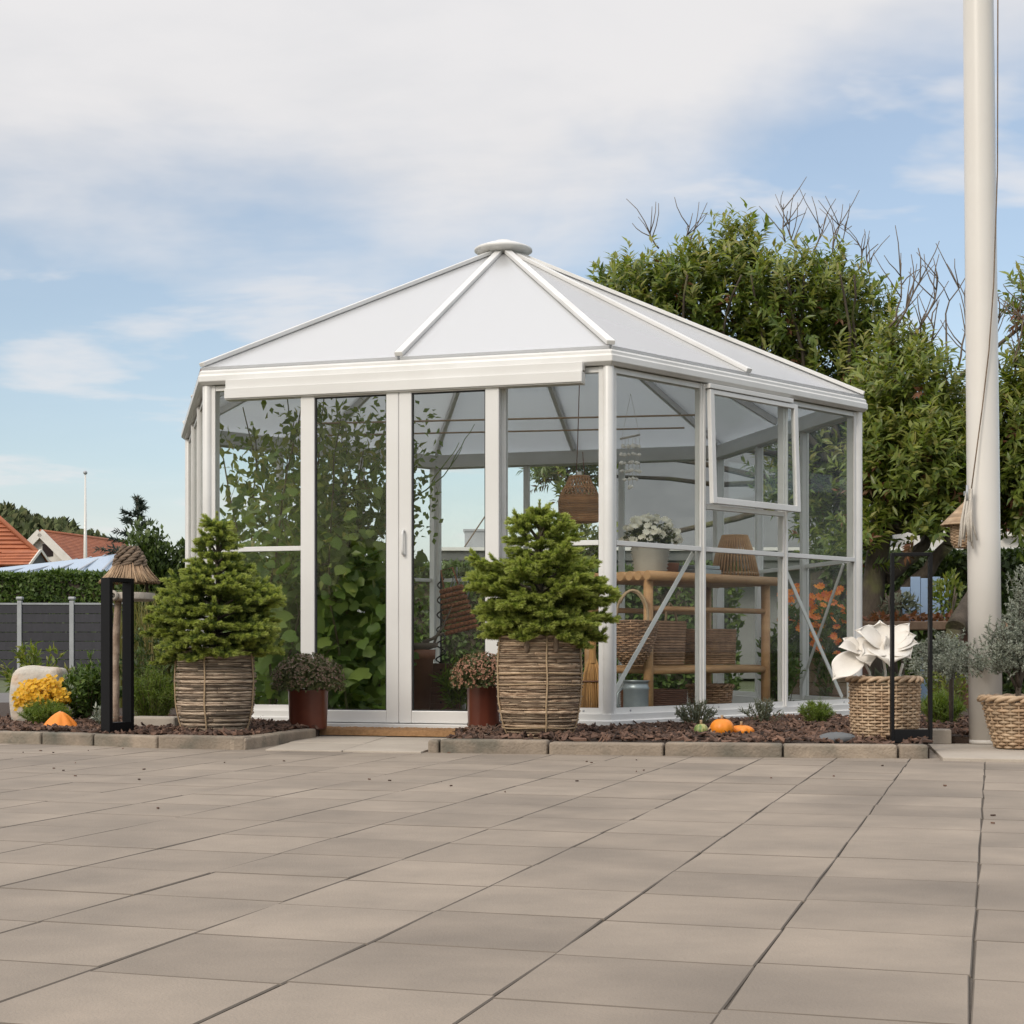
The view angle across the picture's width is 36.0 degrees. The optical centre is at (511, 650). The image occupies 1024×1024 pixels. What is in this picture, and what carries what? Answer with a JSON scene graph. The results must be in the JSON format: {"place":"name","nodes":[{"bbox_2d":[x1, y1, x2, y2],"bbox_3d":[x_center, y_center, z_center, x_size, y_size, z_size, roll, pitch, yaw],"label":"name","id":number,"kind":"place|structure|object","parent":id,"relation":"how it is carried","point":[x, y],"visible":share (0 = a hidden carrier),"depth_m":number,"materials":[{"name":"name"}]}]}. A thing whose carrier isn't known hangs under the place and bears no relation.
{"place":"outdoors","nodes":[
{"label":"outdoors","id":0,"kind":"place"},
{"bbox_2d":[0,693,8,702],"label":"road","id":1,"kind":"structure","parent":0,"point":[4,697],"depth_m":15.78,"materials":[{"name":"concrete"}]},
{"bbox_2d":[0,516,50,567],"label":"house","id":2,"kind":"structure","parent":0,"point":[17,548],"depth_m":80.88,"materials":[{"name":"orange tile"}]},
{"bbox_2d":[91,587,178,707],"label":"tall grass","id":3,"kind":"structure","parent":0,"point":[140,623],"depth_m":11.10,"materials":[{"name":"green plant"}]},
{"bbox_2d":[0,702,319,736],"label":"bed ground","id":4,"kind":"structure","parent":0,"point":[4,708],"depth_m":10.27,"materials":[{"name":"soil"}]},
{"bbox_2d":[0,640,73,691],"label":"leafy shrub","id":5,"kind":"object","parent":4,"relation":"on","point":[34,654],"visible":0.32,"depth_m":9.57,"materials":[{"name":"green plant"}]},
{"bbox_2d":[9,665,67,720],"bbox_3d":[-2.626,0.257,8.749,0.286,0.350,0.249,0,0,0],"label":"standing stone","id":6,"kind":"object","parent":4,"relation":"on","point":[23,673],"visible":0.41,"depth_m":8.64,"materials":[{"name":"beige stone"}]},
{"bbox_2d":[11,674,71,710],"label":"flowering plant","id":7,"kind":"object","parent":4,"relation":"on","point":[50,687],"visible":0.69,"depth_m":8.45,"materials":[{"name":"yellow plant"}]},
{"bbox_2d":[62,650,121,717],"bbox_3d":[-2.320,0.195,8.654,0.388,0.423,0.344,0,0,-36],"label":"leafy shrub","id":8,"kind":"object","parent":4,"relation":"on","point":[85,681],"visible":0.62,"depth_m":8.59,"materials":[{"name":"green plant"}]},
{"bbox_2d":[101,577,133,733],"bbox_3d":[-1.893,0.029,7.554,0.066,0.752,0.146,0,0,38],"label":"frame lantern","id":9,"kind":"object","parent":4,"relation":"on","point":[109,725],"visible":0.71,"depth_m":7.51,"materials":[{"name":"black metal"}]},
{"bbox_2d":[98,545,159,721],"bbox_3d":[-2.018,-0.063,8.298,0.321,0.978,0.321,0,0,0],"label":"bird feeder","id":10,"kind":"object","parent":4,"relation":"on","point":[130,561],"visible":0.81,"depth_m":8.25,"materials":[{"name":"beige wicker"}]},
{"bbox_2d":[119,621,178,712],"bbox_3d":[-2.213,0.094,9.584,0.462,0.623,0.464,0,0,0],"label":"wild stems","id":11,"kind":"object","parent":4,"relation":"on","point":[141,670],"visible":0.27,"depth_m":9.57,"materials":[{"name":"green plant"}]},
{"bbox_2d":[121,662,178,715],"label":"rosemary bush","id":12,"kind":"object","parent":4,"relation":"on","point":[156,693],"visible":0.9,"depth_m":8.45,"materials":[{"name":"green plant"}]},
{"bbox_2d":[134,716,180,726],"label":"concrete block","id":13,"kind":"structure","parent":4,"relation":"on","point":[159,721],"depth_m":7.92,"materials":[{"name":"grey concrete"}]},
{"bbox_2d":[0,713,318,735],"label":"bark mulch","id":14,"kind":"object","parent":4,"relation":"on","point":[90,725],"visible":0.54,"depth_m":7.68,"materials":[{"name":"brown wood"}]},
{"bbox_2d":[16,695,73,723],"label":"feathery plant","id":15,"kind":"object","parent":14,"relation":"on","point":[38,713],"visible":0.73,"depth_m":8.22,"materials":[{"name":"green plant"}]},
{"bbox_2d":[44,711,77,725],"bbox_3d":[-2.309,0.357,8.054,0.182,0.096,0.164,0,0,0],"label":"pumpkin","id":16,"kind":"object","parent":14,"relation":"on","point":[61,718],"visible":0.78,"depth_m":8.01,"materials":[{"name":"orange food"}]},
{"bbox_2d":[89,703,113,723],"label":"silver plant","id":17,"kind":"object","parent":14,"relation":"on","point":[98,717],"visible":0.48,"depth_m":8.13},
{"bbox_2d":[138,510,287,731],"bbox_3d":[-1.442,-0.140,7.668,0.738,1.093,0.743,0,0,0],"label":"potted spruce","id":18,"kind":"object","parent":4,"relation":"on","point":[215,680],"visible":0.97,"depth_m":7.52,"materials":[{"name":"plant"}]},
{"bbox_2d":[270,651,346,729],"bbox_3d":[-1.049,0.205,8.130,0.395,0.400,0.401,0,0,0],"label":"potted mum","id":19,"kind":"object","parent":4,"relation":"on","point":[308,676],"visible":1,"depth_m":8.04,"materials":[{"name":"green plant"}]},
{"bbox_2d":[266,735,446,753],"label":"doorstep path","id":20,"kind":"structure","parent":0,"point":[370,744],"depth_m":7.39,"materials":[{"name":"concrete"}]},
{"bbox_2d":[319,726,466,736],"bbox_3d":[-0.705,0.422,8.243,0.958,0.032,0.300,0,0,16],"label":"wooden threshold","id":21,"kind":"object","parent":20,"relation":"on","point":[392,731],"visible":0.81,"depth_m":8.11,"materials":[{"name":"brown wood"}]},
{"bbox_2d":[0,678,754,692],"bbox_3d":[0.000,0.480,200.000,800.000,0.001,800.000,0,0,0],"label":"ground","id":22,"kind":"structure","parent":0,"point":[747,685],"depth_m":21.54,"materials":[{"name":"green soil"}]},
{"bbox_2d":[0,597,114,677],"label":"board fence","id":23,"kind":"object","parent":22,"relation":"on","point":[66,624],"visible":0.33,"depth_m":25.81,"materials":[{"name":"grey"}]},
{"bbox_2d":[0,554,115,572],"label":"carport","id":24,"kind":"object","parent":22,"relation":"on","point":[102,562],"visible":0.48,"depth_m":57.35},
{"bbox_2d":[0,566,121,668],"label":"clipped hedge","id":25,"kind":"object","parent":22,"relation":"on","point":[58,585],"visible":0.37,"depth_m":28.02,"materials":[{"name":"green plant"}]},
{"bbox_2d":[27,529,129,561],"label":"house","id":26,"kind":"structure","parent":22,"relation":"on","point":[55,546],"depth_m":101.33,"materials":[{"name":"red ceramic"}]},
{"bbox_2d":[42,544,52,556],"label":"window","id":27,"kind":"structure","parent":26,"relation":"in","point":[48,552],"depth_m":100.10,"materials":[{"name":"grey glass"}]},
{"bbox_2d":[83,471,86,558],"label":"flagpole","id":28,"kind":"object","parent":22,"relation":"on","point":[85,528],"visible":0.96,"depth_m":69.95,"materials":[{"name":"white metal"}]},
{"bbox_2d":[93,494,166,554],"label":"conifer tree","id":29,"kind":"object","parent":22,"relation":"on","point":[139,505],"visible":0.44,"depth_m":61.72,"materials":[{"name":"green plant"}]},
{"bbox_2d":[113,516,184,653],"bbox_3d":[-4.704,-0.655,20.964,1.372,2.306,1.041,0,0,0],"label":"garden tree","id":30,"kind":"object","parent":22,"relation":"on","point":[160,563],"visible":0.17,"depth_m":20.77,"materials":[{"name":"green plant"}]},
{"bbox_2d":[220,557,745,690],"bbox_3d":[-0.394,-0.192,15.716,5.355,1.490,1.340,0,0,0],"label":"garden hedge","id":31,"kind":"object","parent":22,"relation":"on","point":[457,645],"visible":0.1,"depth_m":15.24,"materials":[{"name":"green plant"}]},
{"bbox_2d":[516,178,907,565],"bbox_3d":[1.942,-2.249,16.772,4.508,5.506,2.358,0,0,17],"label":"laurel tree","id":32,"kind":"object","parent":22,"relation":"on","point":[829,300],"visible":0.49,"depth_m":16.24,"materials":[{"name":"green plant"}]},
{"bbox_2d":[441,517,1019,678],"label":"outbuilding","id":33,"kind":"structure","parent":22,"relation":"on","point":[474,539],"depth_m":24.30,"materials":[{"name":"white paint"}]},
{"bbox_2d":[616,427,896,546],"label":"house","id":34,"kind":"structure","parent":22,"relation":"on","point":[673,501],"depth_m":28.93,"materials":[{"name":"grey stone"}]},
{"bbox_2d":[799,544,1023,695],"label":"garden hedge","id":35,"kind":"object","parent":22,"relation":"on","point":[827,576],"visible":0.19,"depth_m":14.63,"materials":[{"name":"green plant"}]},
{"bbox_2d":[823,225,1023,674],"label":"laurel tree","id":36,"kind":"object","parent":22,"relation":"on","point":[914,477],"visible":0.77,"depth_m":12.96,"materials":[{"name":"green plant"}]},
{"bbox_2d":[900,577,948,701],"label":"blue boards","id":37,"kind":"object","parent":22,"relation":"on","point":[918,586],"visible":0.3,"depth_m":12.59,"materials":[{"name":"blue wood"}]},
{"bbox_2d":[0,743,1023,1023],"bbox_3d":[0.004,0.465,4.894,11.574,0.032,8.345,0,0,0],"label":"paved yard","id":38,"kind":"structure","parent":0,"point":[262,885],"depth_m":2.98,"materials":[{"name":"concrete"}]},
{"bbox_2d":[0,728,315,749],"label":"bed kerb","id":39,"kind":"structure","parent":38,"relation":"on","point":[228,742],"depth_m":7.36,"materials":[{"name":"concrete"}]},
{"bbox_2d":[23,748,995,823],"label":"bark crumbs","id":40,"kind":"object","parent":38,"relation":"on","point":[505,791],"visible":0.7,"depth_m":5.47,"materials":[{"name":"brown wood"}]},
{"bbox_2d":[428,730,927,759],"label":"bed kerb","id":41,"kind":"structure","parent":38,"relation":"on","point":[693,749],"depth_m":6.70,"materials":[{"name":"concrete"}]},
{"bbox_2d":[0,0,1023,578],"label":"sky","id":42,"kind":"structure","parent":0,"point":[184,184],"materials":[{"name":"blue"}]},
{"bbox_2d":[446,702,969,757],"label":"bed ground","id":43,"kind":"structure","parent":0,"point":[958,739],"depth_m":7.08,"materials":[{"name":"brown wood"}]},
{"bbox_2d":[449,652,499,726],"bbox_3d":[-0.147,0.204,8.076,0.366,0.402,0.368,0,0,0],"label":"potted mum","id":44,"kind":"object","parent":43,"relation":"on","point":[480,669],"visible":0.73,"depth_m":8.00,"materials":[{"name":"orange ceramic"}]},
{"bbox_2d":[461,499,622,738],"bbox_3d":[0.140,-0.150,7.323,0.756,1.116,0.733,0,0,0],"label":"potted spruce","id":45,"kind":"object","parent":43,"relation":"on","point":[539,676],"visible":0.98,"depth_m":7.16,"materials":[{"name":"plant"}]},
{"bbox_2d":[674,695,718,723],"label":"lavender clump","id":46,"kind":"object","parent":43,"relation":"on","point":[696,713],"visible":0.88,"depth_m":8.12,"materials":[{"name":"green plant"}]},
{"bbox_2d":[694,720,707,731],"bbox_3d":[0.885,0.364,7.368,0.067,0.077,0.073,0,0,0],"label":"gourd","id":47,"kind":"object","parent":43,"relation":"on","point":[700,727],"visible":0.71,"depth_m":7.34,"materials":[{"name":"food"}]},
{"bbox_2d":[710,715,733,733],"bbox_3d":[0.971,0.350,7.279,0.112,0.102,0.105,0,0,0],"label":"pumpkin","id":48,"kind":"object","parent":43,"relation":"on","point":[721,724],"visible":0.63,"depth_m":7.24,"materials":[{"name":"food"}]},
{"bbox_2d":[733,721,753,733],"bbox_3d":[1.072,0.367,7.348,0.121,0.072,0.084,0,0,0],"label":"pumpkin","id":49,"kind":"object","parent":43,"relation":"on","point":[741,727],"visible":0.59,"depth_m":7.32,"materials":[{"name":"food"}]},
{"bbox_2d":[737,697,784,721],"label":"lavender clump","id":50,"kind":"object","parent":43,"relation":"on","point":[763,710],"visible":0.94,"depth_m":8.48,"materials":[{"name":"green plant"}]},
{"bbox_2d":[771,582,846,697],"bbox_3d":[2.173,-0.038,11.246,0.617,0.881,0.548,0,0,0],"label":"flowering plant","id":51,"kind":"object","parent":43,"relation":"on","point":[837,611],"visible":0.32,"depth_m":11.09,"materials":[{"name":"green plant"}]},
{"bbox_2d":[795,699,836,721],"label":"herb tuft","id":52,"kind":"object","parent":43,"relation":"on","point":[812,710],"visible":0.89,"depth_m":8.32,"materials":[{"name":"green plant"}]},
{"bbox_2d":[809,590,842,696],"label":"cosmos plant","id":53,"kind":"object","parent":43,"relation":"on","point":[825,675],"visible":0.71,"depth_m":10.83,"materials":[{"name":"orange plant"}]},
{"bbox_2d":[819,732,854,743],"bbox_3d":[1.403,0.383,6.830,0.174,0.062,0.098,0,0,0],"label":"stone","id":54,"kind":"object","parent":43,"relation":"on","point":[844,737],"visible":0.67,"depth_m":6.79,"materials":[{"name":"grey stone"}]},
{"bbox_2d":[846,675,923,740],"bbox_3d":[1.690,0.260,7.140,0.345,0.292,0.346,0,0,0],"label":"wicker basket","id":55,"kind":"object","parent":43,"relation":"on","point":[869,711],"visible":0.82,"depth_m":7.01,"materials":[{"name":"wicker"}]},
{"bbox_2d":[832,620,919,694],"bbox_3d":[1.627,0.038,7.074,0.394,0.350,0.194,0,0,0],"label":"metal flower","id":56,"kind":"object","parent":55,"relation":"in","point":[872,643],"visible":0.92,"depth_m":7.07,"materials":[{"name":"white metal"}]},
{"bbox_2d":[860,667,907,694],"bbox_3d":[1.699,0.142,7.129,0.205,0.144,0.228,0,0,-13],"label":"basket greenery","id":57,"kind":"object","parent":55,"relation":"on","point":[877,672],"visible":0.23,"depth_m":7.13,"materials":[{"name":"green plant"}]},
{"bbox_2d":[877,590,922,675],"bbox_3d":[3.046,-0.036,12.404,0.390,0.888,0.247,0,0,29],"label":"leafy bush","id":58,"kind":"object","parent":43,"relation":"on","point":[910,602],"visible":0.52,"depth_m":12.38,"materials":[{"name":"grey plant"}]},
{"bbox_2d":[890,552,932,743],"bbox_3d":[1.740,-0.010,6.860,0.176,0.830,0.050,0,0,6],"label":"frame lantern","id":59,"kind":"object","parent":43,"relation":"on","point":[898,735],"visible":0.85,"depth_m":6.84,"materials":[{"name":"black metal"}]},
{"bbox_2d":[834,621,1007,707],"bbox_3d":[3.170,0.100,11.200,1.688,0.610,0.420,0,0,21],"label":"plank bench","id":60,"kind":"object","parent":43,"relation":"on","point":[921,625],"visible":0.07,"depth_m":11.08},
{"bbox_2d":[919,728,950,743],"bbox_3d":[1.965,0.405,7.419,0.200,0.070,0.100,0,0,12],"label":"edging kerb stone","id":61,"kind":"object","parent":43,"relation":"on","point":[941,736],"visible":0.47,"depth_m":7.36,"materials":[{"name":"concrete"}]},
{"bbox_2d":[918,635,967,716],"bbox_3d":[2.440,0.160,8.887,0.339,0.492,0.278,0,0,27],"label":"yellow green shrub","id":62,"kind":"object","parent":43,"relation":"on","point":[957,685],"visible":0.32,"depth_m":8.86,"materials":[{"name":"green plant"}]},
{"bbox_2d":[920,682,967,722],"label":"herb tuft","id":63,"kind":"object","parent":43,"relation":"on","point":[941,706],"visible":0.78,"depth_m":8.36,"materials":[{"name":"green plant"}]},
{"bbox_2d":[926,566,965,638],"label":"leafy bush","id":64,"kind":"object","parent":43,"relation":"on","point":[940,588],"visible":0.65,"depth_m":12.19,"materials":[{"name":"green plant"}]},
{"bbox_2d":[903,628,995,727],"bbox_3d":[2.150,0.144,7.644,0.472,0.523,1.247,0,0,0],"label":"tree","id":65,"kind":"object","parent":43,"relation":"on","point":[950,658],"visible":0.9,"depth_m":7.67,"materials":[{"name":"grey plant"}]},
{"bbox_2d":[939,592,967,692],"bbox_3d":[3.226,-0.073,11.083,0.623,0.971,0.214,0,0,-42],"label":"tree stump","id":66,"kind":"object","parent":43,"relation":"on","point":[957,622],"visible":0.32,"depth_m":10.90,"materials":[{"name":"wood"}]},
{"bbox_2d":[963,0,1001,743],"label":"flagpole","id":67,"kind":"object","parent":43,"relation":"on","point":[982,410],"visible":0.82,"depth_m":7.32,"materials":[{"name":"white metal"}]},
{"bbox_2d":[940,502,966,548],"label":"bird house","id":68,"kind":"structure","parent":67,"relation":"hanging from","point":[952,521],"depth_m":7.51,"materials":[{"name":"wicker"}]},
{"bbox_2d":[958,489,976,548],"bbox_3d":[2.112,-0.609,7.290,0.088,0.280,0.033,0,0,0],"label":"rope tassel","id":69,"kind":"object","parent":67,"relation":"hanging from","point":[967,518],"visible":1,"depth_m":7.28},
{"bbox_2d":[862,609,952,621],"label":"fallen leaves","id":70,"kind":"object","parent":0,"point":[913,616],"visible":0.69,"depth_m":11.28,"materials":[{"name":"brown plant"}]},
{"bbox_2d":[894,520,1023,546],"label":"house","id":71,"kind":"structure","parent":0,"point":[1007,542],"depth_m":30.00,"materials":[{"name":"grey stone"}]},
{"bbox_2d":[928,743,1023,761],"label":"slab","id":72,"kind":"structure","parent":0,"point":[969,752],"depth_m":6.67,"materials":[{"name":"concrete"}]},
{"bbox_2d":[977,693,1023,748],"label":"wicker basket","id":73,"kind":"object","parent":72,"relation":"on","point":[1004,716],"visible":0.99,"depth_m":6.92,"materials":[{"name":"wicker"}]},
{"bbox_2d":[975,564,1023,702],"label":"silver shrub","id":74,"kind":"object","parent":73,"relation":"on","point":[1007,656],"visible":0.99,"depth_m":6.99,"materials":[{"name":"grey plant"}]},
{"label":"greenhouse floor","id":75,"kind":"structure","parent":0,"visible":0},
{"bbox_2d":[220,397,474,708],"bbox_3d":[-1.066,-0.589,10.108,1.663,2.166,2.791,0,0,0],"label":"climbing vine","id":76,"kind":"object","parent":75,"relation":"on","point":[351,581],"visible":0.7,"depth_m":9.53,"materials":[{"name":"green plant"}]},
{"bbox_2d":[414,607,451,709],"bbox_3d":[-0.620,0.061,10.393,0.372,0.707,0.319,0,0,14],"label":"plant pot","id":77,"kind":"object","parent":75,"relation":"on","point":[423,668],"visible":0.56,"depth_m":10.31,"materials":[{"name":"ceramic"}]},
{"bbox_2d":[435,573,445,702],"bbox_3d":[-0.491,-0.066,10.900,0.079,0.960,0.081,0,0,0],"label":"spiral stake","id":78,"kind":"object","parent":75,"relation":"on","point":[441,624],"visible":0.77,"depth_m":10.89,"materials":[{"name":"black metal"}]},
{"bbox_2d":[446,567,468,598],"bbox_3d":[-0.358,-0.468,10.957,0.199,0.225,0.126,0,0,0],"label":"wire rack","id":79,"kind":"object","parent":78,"relation":"attached to","point":[457,576],"visible":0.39,"depth_m":10.90,"materials":[{"name":"grey metal"}]},
{"bbox_2d":[430,661,459,709],"bbox_3d":[-0.512,0.244,10.900,0.322,0.340,0.290,0,0,0],"label":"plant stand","id":80,"kind":"object","parent":75,"relation":"on","point":[435,701],"visible":0.12,"depth_m":10.76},
{"bbox_2d":[428,652,472,709],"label":"green plant","id":81,"kind":"object","parent":75,"relation":"on","point":[451,701],"visible":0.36,"depth_m":10.17,"materials":[{"name":"green plant"}]},
{"bbox_2d":[181,239,867,727],"bbox_3d":[-0.057,-1.133,10.419,4.550,3.165,4.589,0,0,0],"label":"greenhouse","id":82,"kind":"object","parent":75,"relation":"on","point":[503,349],"visible":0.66,"depth_m":9.03,"materials":[{"name":"white paint"}]},
{"bbox_2d":[301,392,398,722],"bbox_3d":[-0.876,-0.506,8.518,0.567,1.788,0.035,0,0,16],"label":"door","id":83,"kind":"structure","parent":82,"relation":"in","point":[390,714],"depth_m":8.48,"materials":[{"name":"white metal"}]},
{"bbox_2d":[399,387,500,723],"bbox_3d":[-0.342,-0.506,8.349,0.569,1.788,0.067,0,0,16],"label":"door","id":84,"kind":"structure","parent":82,"relation":"in","point":[492,396],"depth_m":8.41,"materials":[{"name":"white metal"}]},
{"bbox_2d":[439,567,478,634],"bbox_3d":[-0.356,-0.332,10.600,0.263,0.461,0.138,0,0,0],"label":"cane basket","id":85,"kind":"object","parent":82,"relation":"hanging from","point":[453,599],"visible":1,"depth_m":10.54,"materials":[{"name":"brown wicker"}]},
{"bbox_2d":[558,385,598,523],"bbox_3d":[0.406,-1.187,9.500,0.262,0.826,0.262,0,0,0],"label":"pendant lamp","id":86,"kind":"object","parent":82,"relation":"hanging from","point":[580,506],"visible":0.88,"depth_m":9.41,"materials":[{"name":"wicker"}]},
{"bbox_2d":[619,394,641,488],"bbox_3d":[0.673,-1.187,8.947,0.129,0.542,0.050,0,0,7],"label":"shell mobile","id":87,"kind":"object","parent":82,"relation":"hanging from","point":[628,446],"visible":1,"depth_m":8.95,"materials":[{"name":"white wicker"}]},
{"bbox_2d":[707,389,800,511],"bbox_3d":[1.388,-1.129,8.980,0.819,0.633,0.050,0,0,-44],"label":"window","id":88,"kind":"structure","parent":82,"relation":"in","point":[714,499],"depth_m":8.92,"materials":[{"name":"white paint"}]},
{"bbox_2d":[580,641,598,707],"bbox_3d":[0.441,0.156,8.620,0.154,0.495,0.073,0,0,0],"label":"straw broom","id":89,"kind":"object","parent":75,"relation":"on","point":[590,693],"visible":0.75,"depth_m":8.60,"materials":[{"name":"beige wicker"}]},
{"bbox_2d":[617,680,649,707],"bbox_3d":[0.706,0.291,8.950,0.163,0.245,0.164,0,0,41],"label":"zinc can","id":90,"kind":"object","parent":75,"relation":"on","point":[635,693],"visible":0.64,"depth_m":8.89,"materials":[{"name":"silver metal"}]},
{"bbox_2d":[620,689,687,706],"bbox_3d":[0.837,0.320,9.287,0.388,0.182,0.284,0,0,-45],"label":"market basket","id":91,"kind":"object","parent":75,"relation":"on","point":[667,697],"visible":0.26,"depth_m":9.19,"materials":[{"name":"wicker"}]},
{"bbox_2d":[584,570,777,705],"bbox_3d":[1.017,-0.019,9.503,1.240,0.866,0.591,0,0,-44],"label":"bamboo table","id":92,"kind":"object","parent":75,"relation":"on","point":[647,580],"visible":0.61,"depth_m":9.38,"materials":[{"name":"brown wood"}]},
{"bbox_2d":[616,589,658,664],"bbox_3d":[0.681,-0.133,8.924,0.306,0.430,0.306,0,0,0],"label":"hoop basket","id":93,"kind":"object","parent":92,"relation":"hanging from","point":[630,633],"visible":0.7,"depth_m":8.83,"materials":[{"name":"brown wicker"}]},
{"bbox_2d":[618,513,682,571],"bbox_3d":[0.805,-0.625,9.146,0.380,0.344,0.373,0,0,0],"label":"potted mum","id":94,"kind":"object","parent":92,"relation":"on","point":[642,528],"visible":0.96,"depth_m":9.07,"materials":[{"name":"white plant"}]},
{"bbox_2d":[641,602,686,664],"bbox_3d":[0.872,-0.099,9.251,0.323,0.368,0.210,0,0,-44],"label":"market basket","id":95,"kind":"object","parent":92,"relation":"on","point":[669,646],"visible":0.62,"depth_m":9.17,"materials":[{"name":"brown wicker"}]},
{"bbox_2d":[667,562,679,571],"bbox_3d":[0.909,-0.485,9.356,0.176,0.065,0.176,0,0,0],"label":"clay bowl","id":96,"kind":"object","parent":92,"relation":"on","point":[672,567],"visible":0.35,"depth_m":9.29,"materials":[{"name":"ceramic"}]},
{"bbox_2d":[678,565,720,573],"bbox_3d":[1.116,-0.481,9.459,0.242,0.054,0.172,0,0,-43],"label":"book stack","id":97,"kind":"object","parent":92,"relation":"on","point":[709,569],"visible":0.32,"depth_m":9.41,"materials":[{"name":"paper"}]},
{"bbox_2d":[684,629,736,663],"bbox_3d":[1.210,-0.024,9.620,0.334,0.214,0.227,0,0,-44],"label":"market basket","id":98,"kind":"object","parent":92,"relation":"on","point":[720,646],"visible":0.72,"depth_m":9.53,"materials":[{"name":"brown wicker"}]},
{"bbox_2d":[713,534,759,575],"bbox_3d":[1.373,-0.583,9.698,0.302,0.254,0.300,0,0,0],"label":"cane lampshade","id":99,"kind":"object","parent":92,"relation":"on","point":[723,561],"visible":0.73,"depth_m":9.61,"materials":[{"name":"brown wicker"}]},
{"bbox_2d":[685,683,734,704],"bbox_3d":[1.210,0.309,9.620,0.303,0.213,0.303,0,0,0],"label":"wicker basket","id":100,"kind":"object","parent":75,"relation":"on","point":[719,693],"visible":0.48,"depth_m":9.51,"materials":[{"name":"brown wicker"}]},
{"bbox_2d":[756,619,805,701],"bbox_3d":[1.711,0.101,10.087,0.318,0.627,0.413,0,0,0],"label":"green plant","id":101,"kind":"object","parent":75,"relation":"on","point":[793,671],"visible":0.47,"depth_m":10.05,"materials":[{"name":"green plant"}]},
{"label":"hill","id":102,"kind":"structure","parent":0,"visible":0},
{"bbox_2d":[0,501,106,538],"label":"hillside wood","id":103,"kind":"object","parent":102,"relation":"on","point":[23,522],"visible":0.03,"depth_m":153.27,"materials":[{"name":"green plant"}]}
]}

